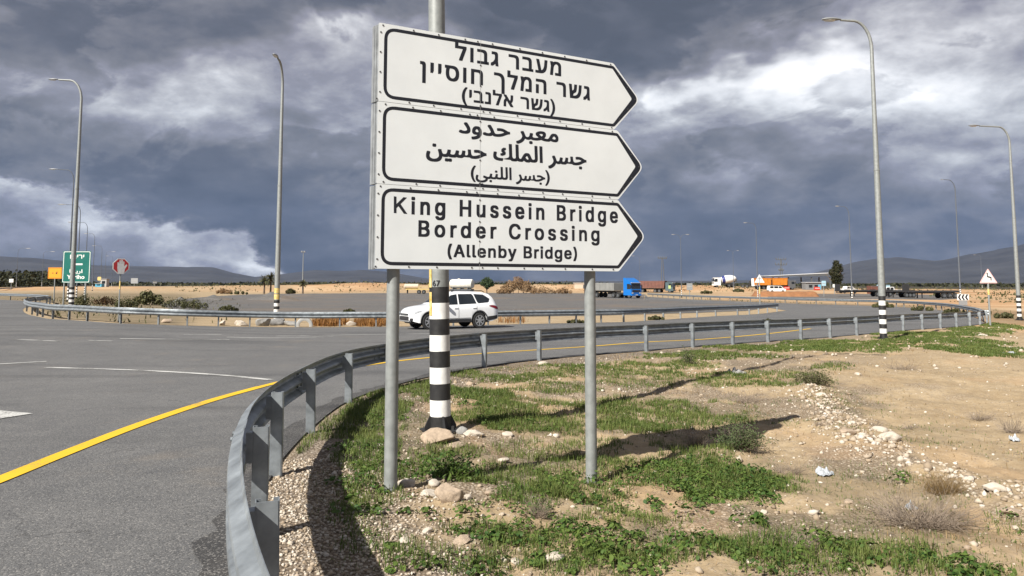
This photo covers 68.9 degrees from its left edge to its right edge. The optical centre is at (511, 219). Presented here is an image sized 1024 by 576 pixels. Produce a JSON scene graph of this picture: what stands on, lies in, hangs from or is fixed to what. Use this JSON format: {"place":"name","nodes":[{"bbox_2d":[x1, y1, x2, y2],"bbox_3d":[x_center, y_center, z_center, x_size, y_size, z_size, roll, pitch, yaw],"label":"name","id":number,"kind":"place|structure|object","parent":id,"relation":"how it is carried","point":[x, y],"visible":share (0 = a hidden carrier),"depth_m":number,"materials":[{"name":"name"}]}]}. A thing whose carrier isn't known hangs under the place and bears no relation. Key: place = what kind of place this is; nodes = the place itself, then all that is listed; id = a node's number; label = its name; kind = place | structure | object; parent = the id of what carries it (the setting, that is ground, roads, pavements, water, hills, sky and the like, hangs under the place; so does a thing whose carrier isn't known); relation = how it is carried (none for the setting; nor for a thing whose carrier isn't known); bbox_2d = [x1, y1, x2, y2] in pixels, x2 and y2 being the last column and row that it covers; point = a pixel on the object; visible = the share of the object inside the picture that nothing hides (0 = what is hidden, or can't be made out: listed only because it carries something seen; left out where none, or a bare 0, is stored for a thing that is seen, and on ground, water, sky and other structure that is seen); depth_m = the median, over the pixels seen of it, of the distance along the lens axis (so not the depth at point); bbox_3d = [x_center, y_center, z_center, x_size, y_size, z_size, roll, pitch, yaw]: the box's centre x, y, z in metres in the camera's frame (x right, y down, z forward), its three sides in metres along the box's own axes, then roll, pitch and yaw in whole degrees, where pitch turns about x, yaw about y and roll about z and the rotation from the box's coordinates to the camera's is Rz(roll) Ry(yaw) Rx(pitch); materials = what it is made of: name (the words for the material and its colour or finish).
{"place":"outdoors","nodes":[
{"label":"outdoors","id":0,"kind":"place"},
{"bbox_2d":[17,296,248,322],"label":"dry grass","id":1,"kind":"structure","parent":0,"point":[58,314],"depth_m":62.74,"materials":[{"name":"beige plant"}]},
{"bbox_2d":[312,316,525,326],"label":"rusty grass","id":2,"kind":"structure","parent":0,"point":[334,322],"depth_m":38.78,"materials":[{"name":"plant"}]},
{"bbox_2d":[164,293,761,316],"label":"parking lot","id":3,"kind":"structure","parent":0,"point":[356,302],"depth_m":99.77,"materials":[{"name":"asphalt"}]},
{"bbox_2d":[198,295,232,299],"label":"rubble heap","id":4,"kind":"object","parent":3,"relation":"on","point":[213,297],"visible":0.81,"depth_m":111.41,"materials":[{"name":"concrete"}]},
{"bbox_2d":[246,292,298,299],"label":"rubble heap","id":5,"kind":"object","parent":3,"relation":"on","point":[269,296],"visible":0.85,"depth_m":117.68,"materials":[{"name":"concrete"}]},
{"bbox_2d":[404,284,428,293],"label":"truck","id":6,"kind":"object","parent":3,"relation":"on","point":[407,287],"visible":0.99,"depth_m":187.69,"materials":[{"name":"yellow"}]},
{"bbox_2d":[449,278,474,289],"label":"water tanker","id":7,"kind":"object","parent":3,"relation":"on","point":[461,284],"visible":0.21,"depth_m":179.11,"materials":[{"name":"grey metal"}]},
{"bbox_2d":[595,278,641,297],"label":"truck","id":8,"kind":"object","parent":3,"relation":"on","point":[629,287],"visible":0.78,"depth_m":137.94,"materials":[{"name":"blue"}]},
{"bbox_2d":[0,295,983,575],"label":"road","id":9,"kind":"structure","parent":0,"point":[146,499],"depth_m":11.19,"materials":[{"name":"asphalt"}]},
{"bbox_2d":[0,410,30,417],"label":"white arrow","id":10,"kind":"object","parent":9,"relation":"on","point":[4,414],"visible":1,"depth_m":10.24,"materials":[{"name":"paint"}]},
{"bbox_2d":[0,386,262,482],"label":"yellow line","id":11,"kind":"object","parent":9,"relation":"on","point":[38,463],"visible":1,"depth_m":8.27,"materials":[{"name":"paint"}]},
{"bbox_2d":[44,367,271,379],"bbox_3d":[-7.446,3.203,15.664,6.471,0.060,0.544,-2,-5,24],"label":"white line","id":12,"kind":"object","parent":9,"relation":"on","point":[168,371],"visible":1,"depth_m":15.81,"materials":[{"name":"paint"}]},
{"bbox_2d":[191,351,635,575],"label":"asphalt edge","id":13,"kind":"object","parent":9,"relation":"on","point":[210,551],"visible":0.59,"depth_m":6.07,"materials":[{"name":"asphalt"}]},
{"bbox_2d":[399,290,497,329],"bbox_3d":[-3.038,4.301,35.762,4.541,1.814,2.220,3,-6,-29],"label":"sport utility car","id":14,"kind":"object","parent":9,"relation":"on","point":[475,308],"visible":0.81,"depth_m":35.32,"materials":[{"name":"white"}]},
{"bbox_2d":[261,329,804,386],"bbox_3d":[4.221,4.143,25.052,2.222,0.382,29.548,-4,-6,40],"label":"yellow line","id":15,"kind":"object","parent":9,"relation":"on","point":[542,349],"visible":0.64,"depth_m":21.86,"materials":[{"name":"paint"}]},
{"bbox_2d":[0,283,1023,575],"bbox_3d":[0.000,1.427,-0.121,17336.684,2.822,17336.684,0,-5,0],"label":"ground","id":16,"kind":"structure","parent":0,"point":[948,393],"depth_m":8.97,"materials":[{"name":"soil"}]},
{"bbox_2d":[0,269,67,286],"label":"grove","id":17,"kind":"object","parent":16,"relation":"on","point":[25,278],"visible":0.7,"depth_m":283.55,"materials":[{"name":"green plant"}]},
{"bbox_2d":[48,267,61,303],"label":"works sign","id":18,"kind":"object","parent":16,"relation":"on","point":[54,273],"visible":0.9,"depth_m":67.93,"materials":[{"name":"orange"}]},
{"bbox_2d":[50,168,73,301],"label":"street lamp","id":19,"kind":"object","parent":16,"relation":"on","point":[67,300],"visible":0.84,"depth_m":78.42,"materials":[{"name":"metal"}]},
{"bbox_2d":[48,78,82,304],"bbox_3d":[-31.760,-1.715,52.703,2.777,16.795,0.713,0,-5,0],"label":"street lamp","id":20,"kind":"object","parent":16,"relation":"on","point":[73,257],"visible":0.81,"depth_m":52.53,"materials":[{"name":"metal"}]},
{"bbox_2d":[58,204,80,297],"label":"street lamp","id":21,"kind":"object","parent":16,"relation":"on","point":[78,242],"visible":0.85,"depth_m":95.73,"materials":[{"name":"metal"}]},
{"bbox_2d":[62,251,90,304],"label":"town sign","id":22,"kind":"object","parent":16,"relation":"on","point":[83,266],"visible":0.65,"depth_m":65.95,"materials":[{"name":"metal"}]},
{"bbox_2d":[74,293,91,305],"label":"shrub","id":23,"kind":"object","parent":16,"relation":"on","point":[82,301],"visible":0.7,"depth_m":54.50,"materials":[{"name":"green plant"}]},
{"bbox_2d":[92,296,115,304],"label":"shrub","id":24,"kind":"object","parent":16,"relation":"on","point":[104,300],"visible":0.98,"depth_m":67.78,"materials":[{"name":"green plant"}]},
{"bbox_2d":[113,259,128,321],"bbox_3d":[-19.224,3.655,36.579,0.742,3.450,0.091,5,-7,-44],"label":"stop sign","id":25,"kind":"object","parent":16,"relation":"on","point":[120,266],"visible":0.9,"depth_m":36.62,"materials":[{"name":"red metal"}]},
{"bbox_2d":[115,298,139,307],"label":"shrub","id":26,"kind":"object","parent":16,"relation":"on","point":[130,304],"visible":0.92,"depth_m":60.18,"materials":[{"name":"green plant"}]},
{"bbox_2d":[132,289,163,304],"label":"shrub","id":27,"kind":"object","parent":16,"relation":"on","point":[145,298],"visible":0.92,"depth_m":72.38,"materials":[{"name":"green plant"}]},
{"bbox_2d":[161,297,187,307],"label":"shrub","id":28,"kind":"object","parent":16,"relation":"on","point":[178,302],"visible":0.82,"depth_m":66.81,"materials":[{"name":"green plant"}]},
{"bbox_2d":[180,300,207,309],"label":"shrub","id":29,"kind":"object","parent":16,"relation":"on","point":[196,305],"visible":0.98,"depth_m":64.25,"materials":[{"name":"green plant"}]},
{"bbox_2d":[218,304,238,310],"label":"shrub","id":30,"kind":"object","parent":16,"relation":"on","point":[225,308],"visible":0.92,"depth_m":61.45,"materials":[{"name":"green plant"}]},
{"bbox_2d":[234,320,248,325],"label":"rock","id":31,"kind":"object","parent":16,"relation":"on","point":[239,323],"visible":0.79,"depth_m":37.19,"materials":[{"name":"stone"}]},
{"bbox_2d":[255,318,270,325],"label":"rock","id":32,"kind":"object","parent":16,"relation":"on","point":[263,322],"visible":0.84,"depth_m":37.88,"materials":[{"name":"stone"}]},
{"bbox_2d":[257,275,270,293],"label":"palm tree","id":33,"kind":"object","parent":16,"relation":"on","point":[264,280],"visible":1,"depth_m":181.64,"materials":[{"name":"green plant"}]},
{"bbox_2d":[267,272,274,291],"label":"palm tree","id":34,"kind":"object","parent":16,"relation":"on","point":[270,276],"visible":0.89,"depth_m":182.98,"materials":[{"name":"green plant"}]},
{"bbox_2d":[269,318,284,324],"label":"rock","id":35,"kind":"object","parent":16,"relation":"on","point":[277,321],"visible":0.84,"depth_m":38.84,"materials":[{"name":"stone"}]},
{"bbox_2d":[272,53,283,318],"bbox_3d":[-13.367,-1.577,42.251,0.654,15.419,2.085,0,-5,0],"label":"street lamp","id":36,"kind":"object","parent":16,"relation":"on","point":[277,259],"visible":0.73,"depth_m":42.76,"materials":[{"name":"metal"}]},
{"bbox_2d":[296,318,312,326],"bbox_3d":[-10.474,5.361,37.670,0.830,0.825,0.230,1,-5,-12],"label":"old tyre","id":37,"kind":"object","parent":16,"relation":"on","point":[300,320],"visible":0.5,"depth_m":37.60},
{"bbox_2d":[0,287,778,326],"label":"guardrail","id":38,"kind":"object","parent":16,"relation":"on","point":[120,311],"visible":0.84,"depth_m":37.40,"materials":[{"name":"metal"}]},
{"bbox_2d":[398,479,414,486],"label":"rock","id":39,"kind":"object","parent":16,"relation":"on","point":[408,482],"visible":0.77,"depth_m":6.36,"materials":[{"name":"stone"}]},
{"bbox_2d":[420,489,435,497],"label":"rock","id":40,"kind":"object","parent":16,"relation":"on","point":[430,493],"visible":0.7,"depth_m":6.10,"materials":[{"name":"stone"}]},
{"bbox_2d":[426,479,439,486],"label":"rock","id":41,"kind":"object","parent":16,"relation":"on","point":[433,482],"visible":1,"depth_m":6.44,"materials":[{"name":"stone"}]},
{"bbox_2d":[420,427,454,443],"bbox_3d":[-0.825,2.409,8.276,0.379,0.189,0.296,-5,4,-13],"label":"rock","id":42,"kind":"object","parent":16,"relation":"on","point":[436,434],"visible":0.81,"depth_m":8.20,"materials":[{"name":"stone"}]},
{"bbox_2d":[420,0,457,433],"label":"street lamp","id":43,"kind":"object","parent":16,"relation":"on","point":[440,416],"visible":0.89,"depth_m":9.12,"materials":[{"name":"metal"}]},
{"bbox_2d":[434,483,463,502],"bbox_3d":[-0.494,2.192,5.958,0.228,0.178,0.220,-9,-14,10],"label":"rock","id":44,"kind":"object","parent":16,"relation":"on","point":[445,492],"visible":0.96,"depth_m":5.89,"materials":[{"name":"stone"}]},
{"bbox_2d":[415,451,485,482],"bbox_3d":[-0.548,2.267,6.783,0.636,0.303,0.601,0,-5,0],"label":"green shrub","id":45,"kind":"object","parent":16,"relation":"on","point":[451,468],"visible":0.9,"depth_m":6.74,"materials":[{"name":"green plant"}]},
{"bbox_2d":[452,534,471,545],"bbox_3d":[-0.343,2.183,5.070,0.147,0.063,0.098,-6,-1,-14],"label":"rock","id":46,"kind":"object","parent":16,"relation":"on","point":[460,539],"visible":0.94,"depth_m":5.05,"materials":[{"name":"stone"}]},
{"bbox_2d":[456,426,467,434],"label":"rock","id":47,"kind":"object","parent":16,"relation":"on","point":[461,430],"visible":0.62,"depth_m":8.97,"materials":[{"name":"stone"}]},
{"bbox_2d":[463,430,484,436],"bbox_3d":[-0.451,2.542,8.846,0.253,0.101,0.193,3,1,-13],"label":"rock","id":48,"kind":"object","parent":16,"relation":"on","point":[473,433],"visible":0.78,"depth_m":8.78,"materials":[{"name":"stone"}]},
{"bbox_2d":[480,276,494,292],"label":"green tree","id":49,"kind":"object","parent":16,"relation":"on","point":[486,282],"visible":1,"depth_m":183.68,"materials":[{"name":"green plant"}]},
{"bbox_2d":[496,287,510,293],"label":"shrub","id":50,"kind":"object","parent":16,"relation":"on","point":[503,290],"visible":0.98,"depth_m":188.16,"materials":[{"name":"brown plant"}]},
{"bbox_2d":[368,23,643,492],"bbox_3d":[0.055,0.632,6.896,2.828,4.513,0.144,3,-6,-28],"label":"direction sign","id":51,"kind":"object","parent":16,"relation":"on","point":[485,155],"visible":1,"depth_m":6.80,"materials":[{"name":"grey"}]},
{"bbox_2d":[500,276,537,293],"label":"dry thicket","id":52,"kind":"object","parent":16,"relation":"on","point":[515,282],"visible":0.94,"depth_m":189.54,"materials":[{"name":"brown plant"}]},
{"bbox_2d":[521,493,555,518],"bbox_3d":[0.197,2.232,5.840,0.290,0.192,0.311,4,-7,-42],"label":"dry bush","id":53,"kind":"object","parent":16,"relation":"on","point":[538,514],"visible":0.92,"depth_m":5.81,"materials":[{"name":"plant"}]},
{"bbox_2d":[531,285,554,293],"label":"shrub","id":54,"kind":"object","parent":16,"relation":"on","point":[542,289],"visible":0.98,"depth_m":188.06,"materials":[{"name":"brown plant"}]},
{"bbox_2d":[75,281,1023,286],"bbox_3d":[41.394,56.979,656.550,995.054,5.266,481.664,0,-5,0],"label":"scrub","id":55,"kind":"object","parent":16,"relation":"on","point":[167,283],"visible":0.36,"depth_m":515.18,"materials":[{"name":"green plant"}]},
{"bbox_2d":[545,551,564,561],"bbox_3d":[0.265,2.211,4.885,0.164,0.060,0.122,-3,-10,-14],"label":"rock","id":56,"kind":"object","parent":16,"relation":"on","point":[558,556],"visible":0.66,"depth_m":4.85,"materials":[{"name":"stone"}]},
{"bbox_2d":[553,287,571,293],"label":"shrub","id":57,"kind":"object","parent":16,"relation":"on","point":[566,291],"visible":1,"depth_m":188.02,"materials":[{"name":"brown plant"}]},
{"bbox_2d":[175,279,1023,302],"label":"scrub","id":58,"kind":"object","parent":16,"relation":"on","point":[1002,295],"visible":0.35,"depth_m":225.65,"materials":[{"name":"green plant"}]},
{"bbox_2d":[226,293,988,575],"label":"guardrail","id":59,"kind":"object","parent":16,"relation":"on","point":[252,538],"visible":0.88,"depth_m":8.75,"materials":[{"name":"metal"}]},
{"bbox_2d":[639,281,675,292],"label":"truck","id":60,"kind":"object","parent":16,"relation":"on","point":[659,286],"visible":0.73,"depth_m":208.15,"materials":[{"name":"red"}]},
{"bbox_2d":[324,390,1023,575],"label":"weeds","id":61,"kind":"object","parent":16,"relation":"on","point":[964,555],"visible":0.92,"depth_m":5.51,"materials":[{"name":"green plant"}]},
{"bbox_2d":[680,345,699,363],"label":"green shrub","id":62,"kind":"object","parent":16,"relation":"on","point":[688,359],"visible":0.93,"depth_m":17.80,"materials":[{"name":"green plant"}]},
{"bbox_2d":[677,423,708,446],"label":"dry bush","id":63,"kind":"object","parent":16,"relation":"on","point":[695,441],"visible":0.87,"depth_m":8.95,"materials":[{"name":"plant"}]},
{"bbox_2d":[712,275,736,286],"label":"truck","id":64,"kind":"object","parent":16,"relation":"on","point":[725,279],"visible":0.92,"depth_m":231.32,"materials":[{"name":"white paint"}]},
{"bbox_2d":[703,416,778,454],"bbox_3d":[2.699,2.533,8.847,0.801,0.428,0.692,2,-5,-26],"label":"green shrub","id":65,"kind":"object","parent":16,"relation":"on","point":[744,441],"visible":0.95,"depth_m":8.76,"materials":[{"name":"green plant"}]},
{"bbox_2d":[723,388,769,402],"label":"dry bush","id":66,"kind":"object","parent":16,"relation":"on","point":[745,400],"visible":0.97,"depth_m":12.38,"materials":[{"name":"plant"}]},
{"bbox_2d":[755,274,764,303],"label":"warning sign","id":67,"kind":"object","parent":16,"relation":"on","point":[759,279],"visible":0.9,"depth_m":87.68,"materials":[{"name":"metal"}]},
{"bbox_2d":[754,278,795,289],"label":"truck","id":68,"kind":"object","parent":16,"relation":"on","point":[783,282],"visible":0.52,"depth_m":219.85,"materials":[{"name":"orange metal"}]},
{"bbox_2d":[767,286,785,290],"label":"van","id":69,"kind":"object","parent":16,"relation":"on","point":[775,288],"visible":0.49,"depth_m":201.85,"materials":[{"name":"white paint"}]},
{"bbox_2d":[752,291,818,296],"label":"earth bank","id":70,"kind":"structure","parent":16,"relation":"on","point":[788,294],"depth_m":151.03,"materials":[{"name":"soil"}]},
{"bbox_2d":[763,455,814,475],"bbox_3d":[2.895,2.562,7.804,0.627,0.215,0.650,0,-5,0],"label":"dry bush","id":71,"kind":"object","parent":16,"relation":"on","point":[795,470],"visible":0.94,"depth_m":7.84,"materials":[{"name":"plant"}]},
{"bbox_2d":[761,273,830,288],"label":"canopy","id":72,"kind":"object","parent":16,"relation":"on","point":[809,274],"visible":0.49,"depth_m":230.82,"materials":[{"name":"grey"}]},
{"bbox_2d":[780,528,821,548],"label":"dry bush","id":73,"kind":"object","parent":16,"relation":"on","point":[801,539],"visible":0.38,"depth_m":5.41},
{"bbox_2d":[801,282,821,289],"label":"checkpoint hut","id":74,"kind":"object","parent":16,"relation":"on","point":[808,285],"visible":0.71,"depth_m":221.98,"materials":[{"name":"grey"}]},
{"bbox_2d":[790,367,836,386],"bbox_3d":[5.657,2.967,14.054,0.811,0.415,0.900,3,-6,-29],"label":"green shrub","id":75,"kind":"object","parent":16,"relation":"on","point":[816,379],"visible":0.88,"depth_m":13.99,"materials":[{"name":"green plant"}]},
{"bbox_2d":[815,466,833,475],"bbox_3d":[3.230,2.590,7.716,0.177,0.073,0.276,-1,-5,16],"label":"plastic sheet","id":76,"kind":"object","parent":16,"relation":"on","point":[820,471],"visible":1,"depth_m":7.68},
{"bbox_2d":[827,260,844,292],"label":"eucalyptus tree","id":77,"kind":"object","parent":16,"relation":"on","point":[835,272],"visible":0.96,"depth_m":197.44,"materials":[{"name":"green plant"}]},
{"bbox_2d":[836,206,852,298],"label":"street lamp","id":78,"kind":"object","parent":16,"relation":"on","point":[850,257],"visible":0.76,"depth_m":110.74,"materials":[{"name":"metal"}]},
{"bbox_2d":[840,428,856,434],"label":"rock","id":79,"kind":"object","parent":16,"relation":"on","point":[850,431],"visible":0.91,"depth_m":9.27,"materials":[{"name":"stone"}]},
{"bbox_2d":[821,17,888,338],"bbox_3d":[12.991,-1.498,28.213,2.134,12.585,0.528,0,-5,0],"label":"street lamp","id":80,"kind":"object","parent":16,"relation":"on","point":[881,281],"visible":0.94,"depth_m":28.07,"materials":[{"name":"metal"}]},
{"bbox_2d":[871,426,887,431],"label":"rock","id":81,"kind":"object","parent":16,"relation":"on","point":[881,429],"visible":0.81,"depth_m":9.54,"materials":[{"name":"stone"}]},
{"bbox_2d":[872,302,893,307],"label":"shrub","id":82,"kind":"object","parent":16,"relation":"on","point":[876,305],"visible":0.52,"depth_m":81.53,"materials":[{"name":"green plant"}]},
{"bbox_2d":[878,431,901,441],"bbox_3d":[4.585,2.654,9.085,0.247,0.149,0.243,-3,-11,-10],"label":"rock","id":83,"kind":"object","parent":16,"relation":"on","point":[891,435],"visible":0.69,"depth_m":8.99,"materials":[{"name":"stone"}]},
{"bbox_2d":[874,350,922,369],"bbox_3d":[8.882,3.203,16.878,1.325,0.442,1.348,0,-5,0],"label":"dry bush","id":84,"kind":"object","parent":16,"relation":"on","point":[906,368],"visible":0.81,"depth_m":16.91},
{"bbox_2d":[825,471,1015,539],"bbox_3d":[3.327,2.293,6.075,1.231,0.472,1.190,2,-5,-23],"label":"dry bush","id":85,"kind":"object","parent":16,"relation":"on","point":[932,523],"visible":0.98,"depth_m":5.98,"materials":[{"name":"plant"}]},
{"bbox_2d":[911,305,933,310],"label":"shrub","id":86,"kind":"object","parent":16,"relation":"on","point":[921,308],"visible":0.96,"depth_m":70.39,"materials":[{"name":"green plant"}]},
{"bbox_2d":[908,467,978,495],"bbox_3d":[3.923,2.378,6.797,0.634,0.248,0.587,0,-5,0],"label":"dry grass tuft","id":87,"kind":"object","parent":16,"relation":"on","point":[940,486],"visible":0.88,"depth_m":6.77,"materials":[{"name":"plant"}]},
{"bbox_2d":[940,179,960,293],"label":"street lamp","id":88,"kind":"object","parent":16,"relation":"on","point":[957,241],"visible":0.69,"depth_m":153.18,"materials":[{"name":"metal"}]},
{"bbox_2d":[942,308,965,312],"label":"shrub","id":89,"kind":"object","parent":16,"relation":"on","point":[951,310],"visible":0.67,"depth_m":60.36,"materials":[{"name":"green plant"}]},
{"bbox_2d":[957,294,968,304],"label":"chevron board","id":90,"kind":"object","parent":16,"relation":"on","point":[962,298],"visible":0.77,"depth_m":92.02,"materials":[{"name":"white paint"}]},
{"bbox_2d":[956,406,1003,420],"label":"dry bush","id":91,"kind":"object","parent":16,"relation":"on","point":[982,417],"visible":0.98,"depth_m":11.05,"materials":[{"name":"plant"}]},
{"bbox_2d":[980,269,996,324],"bbox_3d":[25.627,4.377,40.117,0.934,3.402,0.109,0,-5,0],"label":"warning sign","id":92,"kind":"object","parent":16,"relation":"on","point":[988,278],"visible":0.91,"depth_m":40.15,"materials":[{"name":"white"}]},
{"bbox_2d":[982,482,1007,491],"bbox_3d":[4.315,2.401,6.678,0.121,0.088,0.179,3,-6,-35],"label":"rock","id":93,"kind":"object","parent":16,"relation":"on","point":[991,486],"visible":0.92,"depth_m":6.65,"materials":[{"name":"stone"}]},
{"bbox_2d":[968,124,1022,319],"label":"street lamp","id":94,"kind":"object","parent":16,"relation":"on","point":[1018,292],"visible":0.98,"depth_m":49.15,"materials":[{"name":"metal"}]},
{"bbox_2d":[993,312,1014,318],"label":"shrub","id":95,"kind":"object","parent":16,"relation":"on","point":[1003,315],"visible":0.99,"depth_m":52.25,"materials":[{"name":"green plant"}]},
{"bbox_2d":[992,410,1023,433],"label":"dry bush","id":96,"kind":"object","parent":16,"relation":"on","point":[1009,430],"visible":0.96,"depth_m":9.86,"materials":[{"name":"plant"}]},
{"bbox_2d":[1000,507,1021,515],"bbox_3d":[4.118,2.419,6.168,0.148,0.067,0.146,8,-9,-26],"label":"rock","id":97,"kind":"object","parent":16,"relation":"on","point":[1015,510],"visible":0.89,"depth_m":6.13,"materials":[{"name":"stone"}]},
{"bbox_2d":[0,244,1023,282],"bbox_3d":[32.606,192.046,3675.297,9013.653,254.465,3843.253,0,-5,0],"label":"hills","id":98,"kind":"structure","parent":0,"point":[998,264],"depth_m":3505.74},
{"bbox_2d":[0,0,1023,280],"label":"sky","id":99,"kind":"structure","parent":0,"point":[758,113],"materials":[{"name":"grey"}]},
{"bbox_2d":[268,327,1023,575],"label":"gravel","id":100,"kind":"structure","parent":0,"point":[925,462],"depth_m":6.48,"materials":[{"name":"gravel"}]},
{"bbox_2d":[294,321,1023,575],"bbox_3d":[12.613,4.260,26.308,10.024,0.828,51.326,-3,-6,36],"label":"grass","id":101,"kind":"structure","parent":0,"point":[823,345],"depth_m":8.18,"materials":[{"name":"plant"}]},
{"bbox_2d":[768,294,956,299],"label":"parking lot","id":102,"kind":"structure","parent":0,"point":[857,296],"depth_m":141.72,"materials":[{"name":"asphalt"}]},
{"bbox_2d":[835,284,892,296],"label":"flatbed trailer","id":103,"kind":"object","parent":102,"relation":"on","point":[874,292],"visible":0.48,"depth_m":152.01,"materials":[{"name":"black"}]},
{"bbox_2d":[885,284,915,297],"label":"flatbed trailer","id":104,"kind":"object","parent":102,"relation":"on","point":[903,294],"visible":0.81,"depth_m":140.62,"materials":[{"name":"black"}]},
{"bbox_2d":[902,284,959,297],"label":"flatbed trailer","id":105,"kind":"object","parent":102,"relation":"on","point":[942,293],"visible":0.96,"depth_m":133.47,"materials":[{"name":"black"}]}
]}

